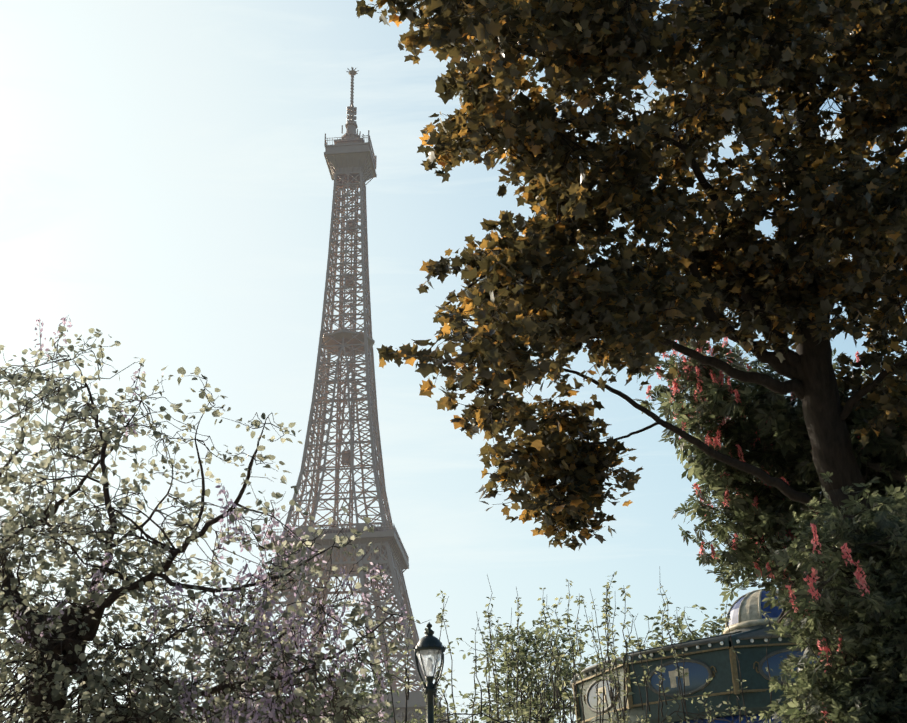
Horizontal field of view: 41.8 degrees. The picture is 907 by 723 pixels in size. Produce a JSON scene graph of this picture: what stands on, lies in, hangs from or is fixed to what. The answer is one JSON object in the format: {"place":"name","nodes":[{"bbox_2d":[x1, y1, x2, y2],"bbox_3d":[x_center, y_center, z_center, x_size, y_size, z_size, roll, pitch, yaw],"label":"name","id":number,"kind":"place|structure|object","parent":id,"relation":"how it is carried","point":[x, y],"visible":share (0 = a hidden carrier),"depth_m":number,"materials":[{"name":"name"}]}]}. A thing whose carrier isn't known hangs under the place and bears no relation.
{"place":"outdoors","nodes":[
{"label":"outdoors","id":0,"kind":"place"},
{"bbox_2d":[0,315,442,722],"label":"flowering tree","id":1,"kind":"object","parent":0,"point":[57,669],"depth_m":10.57,"materials":[{"name":"white plant"}]},
{"bbox_2d":[134,604,726,722],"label":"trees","id":2,"kind":"object","parent":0,"point":[512,635],"depth_m":66.58,"materials":[{"name":"green plant"}]},
{"bbox_2d":[0,0,906,722],"label":"sky","id":3,"kind":"structure","parent":0,"point":[166,183],"materials":[{"name":"blue"}]},
{"bbox_2d":[319,571,774,722],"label":"shrubs","id":4,"kind":"object","parent":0,"point":[559,682],"depth_m":22.21,"materials":[{"name":"green plant"}]},
{"bbox_2d":[355,0,906,550],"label":"maple","id":5,"kind":"object","parent":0,"point":[513,328],"depth_m":12.77,"materials":[{"name":"plant"}]},
{"bbox_2d":[633,323,906,722],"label":"horse chestnut","id":6,"kind":"object","parent":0,"point":[772,405],"depth_m":14.16,"materials":[{"name":"green plant"}]},
{"bbox_3d":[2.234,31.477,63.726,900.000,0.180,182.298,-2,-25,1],"label":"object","id":7,"kind":"structure","parent":0,"visible":0},
{"bbox_2d":[413,622,445,722],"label":"street lamp","id":8,"kind":"object","parent":7,"relation":"on","point":[429,649],"visible":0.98,"depth_m":16.86,"materials":[{"name":"metal"}]},
{"bbox_2d":[570,589,836,722],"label":"carousel","id":9,"kind":"object","parent":7,"relation":"on","point":[715,658],"visible":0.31,"depth_m":33.22,"materials":[{"name":"green metal"}]},
{"label":"ground","id":10,"kind":"structure","parent":0,"visible":0},
{"bbox_2d":[205,67,449,722],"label":"eiffel tower","id":11,"kind":"structure","parent":10,"relation":"on","point":[350,156],"depth_m":421.65,"materials":[{"name":"metal"}]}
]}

